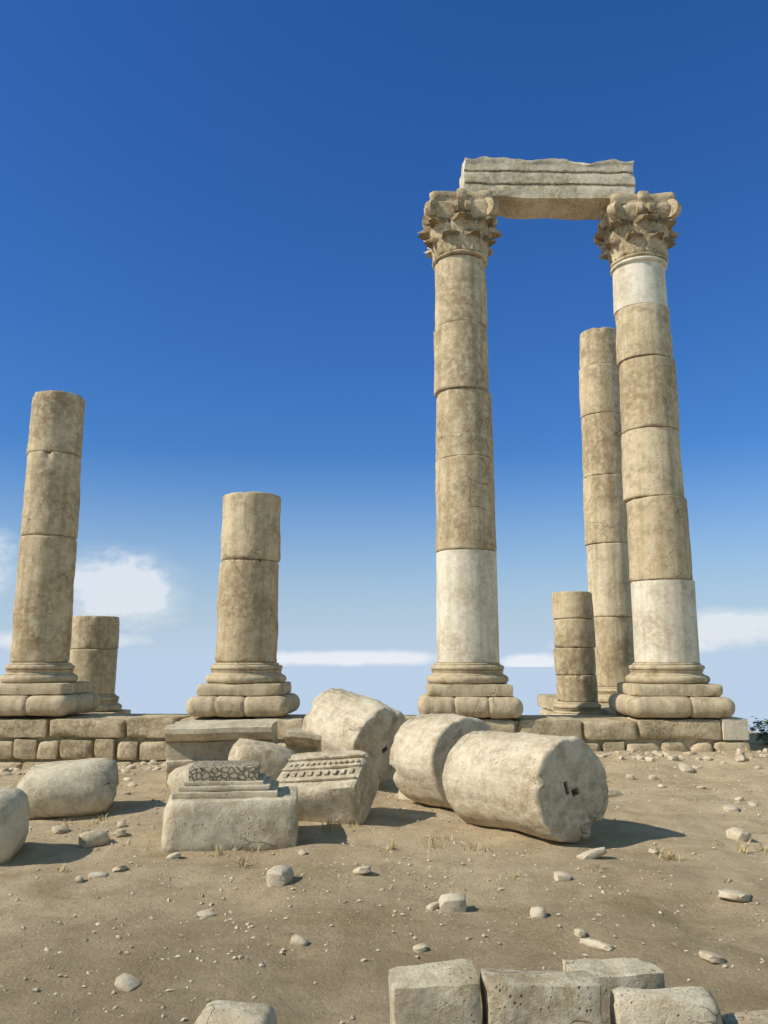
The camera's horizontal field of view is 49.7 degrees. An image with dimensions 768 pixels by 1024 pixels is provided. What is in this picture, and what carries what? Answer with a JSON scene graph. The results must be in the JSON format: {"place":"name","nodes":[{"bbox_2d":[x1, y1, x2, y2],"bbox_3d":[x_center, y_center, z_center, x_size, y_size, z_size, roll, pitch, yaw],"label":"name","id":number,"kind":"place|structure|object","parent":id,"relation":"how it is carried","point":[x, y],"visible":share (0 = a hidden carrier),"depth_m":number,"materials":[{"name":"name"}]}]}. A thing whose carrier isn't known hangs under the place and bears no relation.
{"place":"outdoors","nodes":[
{"label":"outdoors","id":0,"kind":"place"},
{"bbox_2d":[0,667,767,1023],"bbox_3d":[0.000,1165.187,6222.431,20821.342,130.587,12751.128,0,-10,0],"label":"ground","id":1,"kind":"structure","parent":0,"point":[286,993],"depth_m":6.94,"materials":[{"name":"beige sand"}]},
{"bbox_2d":[0,787,30,863],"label":"rock","id":2,"kind":"object","parent":1,"relation":"on","point":[15,808],"visible":1,"depth_m":8.20,"materials":[{"name":"stone"}]},
{"bbox_2d":[17,758,118,819],"bbox_3d":[-4.080,3.570,10.729,1.246,0.710,0.924,2,-10,-12],"label":"rock","id":3,"kind":"object","parent":1,"relation":"on","point":[79,787],"visible":0.9,"depth_m":10.38,"materials":[{"name":"stone"}]},
{"bbox_2d":[78,830,108,847],"bbox_3d":[-3.089,3.486,8.832,0.313,0.181,0.229,7,-12,-36],"label":"rock","id":4,"kind":"object","parent":1,"relation":"on","point":[91,839],"visible":0.93,"depth_m":8.75,"materials":[{"name":"stone"}]},
{"bbox_2d":[84,709,130,713],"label":"stone slab","id":5,"kind":"structure","parent":1,"relation":"on","point":[124,711],"depth_m":21.31,"materials":[{"name":"stone"}]},
{"bbox_2d":[69,616,121,712],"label":"column","id":6,"kind":"structure","parent":5,"relation":"on","point":[94,648],"depth_m":21.20,"materials":[{"name":"stone"}]},
{"bbox_2d":[167,763,193,793],"bbox_3d":[-2.647,3.876,11.792,0.618,0.582,0.762,-5,-11,26],"label":"rock","id":7,"kind":"object","parent":1,"relation":"on","point":[178,776],"visible":0.14,"depth_m":11.55,"materials":[{"name":"stone"}]},
{"bbox_2d":[159,760,299,853],"bbox_3d":[-1.634,3.196,9.032,1.436,0.870,1.038,1,-10,-6],"label":"block pedestal","id":8,"kind":"object","parent":1,"relation":"on","point":[229,805],"visible":0.97,"depth_m":8.58,"materials":[{"name":"stone"}]},
{"bbox_2d":[197,1002,276,1023],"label":"block","id":9,"kind":"object","parent":1,"relation":"on","point":[236,1013],"depth_m":4.41,"materials":[{"name":"stone"}]},
{"bbox_2d":[163,719,322,787],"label":"stone slab","id":10,"kind":"structure","parent":1,"relation":"on","point":[192,741],"depth_m":12.88,"materials":[{"name":"stone"}]},
{"bbox_2d":[228,738,296,779],"bbox_3d":[-1.749,3.725,11.884,1.064,0.951,0.705,3,-10,-16],"label":"rock","id":11,"kind":"object","parent":1,"relation":"on","point":[272,758],"visible":0.34,"depth_m":11.64,"materials":[{"name":"stone"}]},
{"bbox_2d":[278,749,377,823],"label":"carved stone block","id":12,"kind":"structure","parent":1,"relation":"on","point":[336,784],"depth_m":9.78,"materials":[{"name":"stone"}]},
{"bbox_2d":[302,688,405,784],"bbox_3d":[-0.438,3.504,13.071,1.216,1.238,1.344,9,-2,-41],"label":"drum","id":13,"kind":"object","parent":1,"relation":"on","point":[338,719],"visible":0.73,"depth_m":12.63,"materials":[{"name":"stone"}]},
{"bbox_2d":[0,694,748,768],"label":"podium wall","id":14,"kind":"structure","parent":1,"relation":"on","point":[27,742],"depth_m":16.47,"materials":[{"name":"stone"}]},
{"bbox_2d":[0,390,100,715],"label":"column","id":15,"kind":"structure","parent":14,"relation":"on","point":[39,677],"depth_m":17.78,"materials":[{"name":"stone"}]},
{"bbox_2d":[186,491,299,716],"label":"column","id":16,"kind":"structure","parent":14,"relation":"on","point":[246,677],"depth_m":17.24,"materials":[{"name":"stone"}]},
{"bbox_2d":[418,255,522,717],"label":"column","id":17,"kind":"structure","parent":14,"relation":"on","point":[467,677],"depth_m":17.28,"materials":[{"name":"stone"}]},
{"bbox_2d":[417,189,501,269],"bbox_3d":[1.734,-6.296,18.900,1.945,1.469,1.962,0,-10,0],"label":"column capital","id":18,"kind":"object","parent":17,"relation":"on","point":[461,222],"visible":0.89,"depth_m":18.30,"materials":[{"name":"beige stone"}]},
{"bbox_2d":[609,256,734,717],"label":"column","id":19,"kind":"structure","parent":14,"relation":"on","point":[666,677],"depth_m":17.42,"materials":[{"name":"stone"}]},
{"bbox_2d":[459,156,635,219],"bbox_3d":[3.735,-7.466,19.160,3.911,1.030,1.051,0,-10,-1],"label":"architrave","id":20,"kind":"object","parent":19,"relation":"on","point":[555,188],"depth_m":18.71,"materials":[{"name":"stone"}]},
{"bbox_2d":[594,191,681,269],"bbox_3d":[5.793,-6.279,19.000,1.931,1.480,1.959,0,-10,0],"label":"column capital","id":21,"kind":"object","parent":19,"relation":"on","point":[635,225],"visible":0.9,"depth_m":18.40,"materials":[{"name":"beige stone"}]},
{"bbox_2d":[0,748,767,991],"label":"rocks","id":22,"kind":"object","parent":1,"relation":"on","point":[279,875],"visible":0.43,"depth_m":7.39,"materials":[{"name":"beige stone"}]},
{"bbox_2d":[0,746,767,1023],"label":"gravel pebbles","id":23,"kind":"object","parent":1,"relation":"on","point":[283,949],"depth_m":7.09,"materials":[{"name":"stone"}]},
{"bbox_2d":[398,791,410,799],"bbox_3d":[0.451,4.031,11.779,0.434,0.321,0.435,-8,-13,39],"label":"rock","id":24,"kind":"object","parent":1,"relation":"on","point":[402,796],"visible":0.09,"depth_m":11.67,"materials":[{"name":"stone"}]},
{"bbox_2d":[54,745,767,882],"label":"dry grass tufts","id":25,"kind":"object","parent":1,"relation":"on","point":[433,841],"visible":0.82,"depth_m":8.49,"materials":[{"name":"plant"}]},
{"bbox_2d":[388,959,483,1023],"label":"block","id":26,"kind":"object","parent":1,"relation":"on","point":[450,992],"depth_m":4.11,"materials":[{"name":"stone"}]},
{"bbox_2d":[389,713,491,809],"bbox_3d":[0.833,3.342,11.162,1.228,1.228,1.014,6,-13,-32],"label":"drum","id":27,"kind":"object","parent":1,"relation":"on","point":[422,746],"visible":0.66,"depth_m":10.80,"materials":[{"name":"stone"}]},
{"bbox_2d":[442,730,608,842],"bbox_3d":[1.564,3.062,9.364,1.110,1.110,1.649,6,-13,-31],"label":"drum","id":28,"kind":"object","parent":1,"relation":"on","point":[551,787],"visible":0.98,"depth_m":8.82,"materials":[{"name":"stone"}]},
{"bbox_2d":[482,970,606,1023],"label":"block","id":29,"kind":"object","parent":1,"relation":"on","point":[524,997],"depth_m":4.09,"materials":[{"name":"stone"}]},
{"bbox_2d":[560,958,662,1023],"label":"block","id":30,"kind":"object","parent":1,"relation":"on","point":[610,974],"depth_m":4.53,"materials":[{"name":"stone"}]},
{"bbox_2d":[612,984,723,1023],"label":"block","id":31,"kind":"object","parent":1,"relation":"on","point":[647,1004],"depth_m":4.06,"materials":[{"name":"stone"}]},
{"bbox_2d":[722,1009,767,1023],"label":"block","id":32,"kind":"object","parent":1,"relation":"on","point":[756,1017],"depth_m":4.15,"materials":[{"name":"stone"}]},
{"bbox_2d":[750,718,767,744],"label":"shrub","id":33,"kind":"object","parent":1,"relation":"on","point":[763,734],"visible":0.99,"depth_m":17.04,"materials":[{"name":"green plant"}]},
{"bbox_3d":[4.449,5.138,18.999,1.310,0.735,1.311,0,-10,0],"label":"footing","id":34,"kind":"object","parent":1,"relation":"on","visible":0},
{"bbox_2d":[551,591,603,714],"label":"column","id":35,"kind":"structure","parent":34,"relation":"on","point":[574,656],"depth_m":18.97,"materials":[{"name":"stone"}]},
{"bbox_2d":[0,0,767,666],"label":"sky","id":36,"kind":"structure","parent":0,"point":[212,211],"materials":[{"name":"blue"}]},
{"bbox_2d":[579,327,634,702],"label":"column","id":37,"kind":"structure","parent":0,"point":[605,529],"depth_m":22.65,"materials":[{"name":"stone"}]}
]}

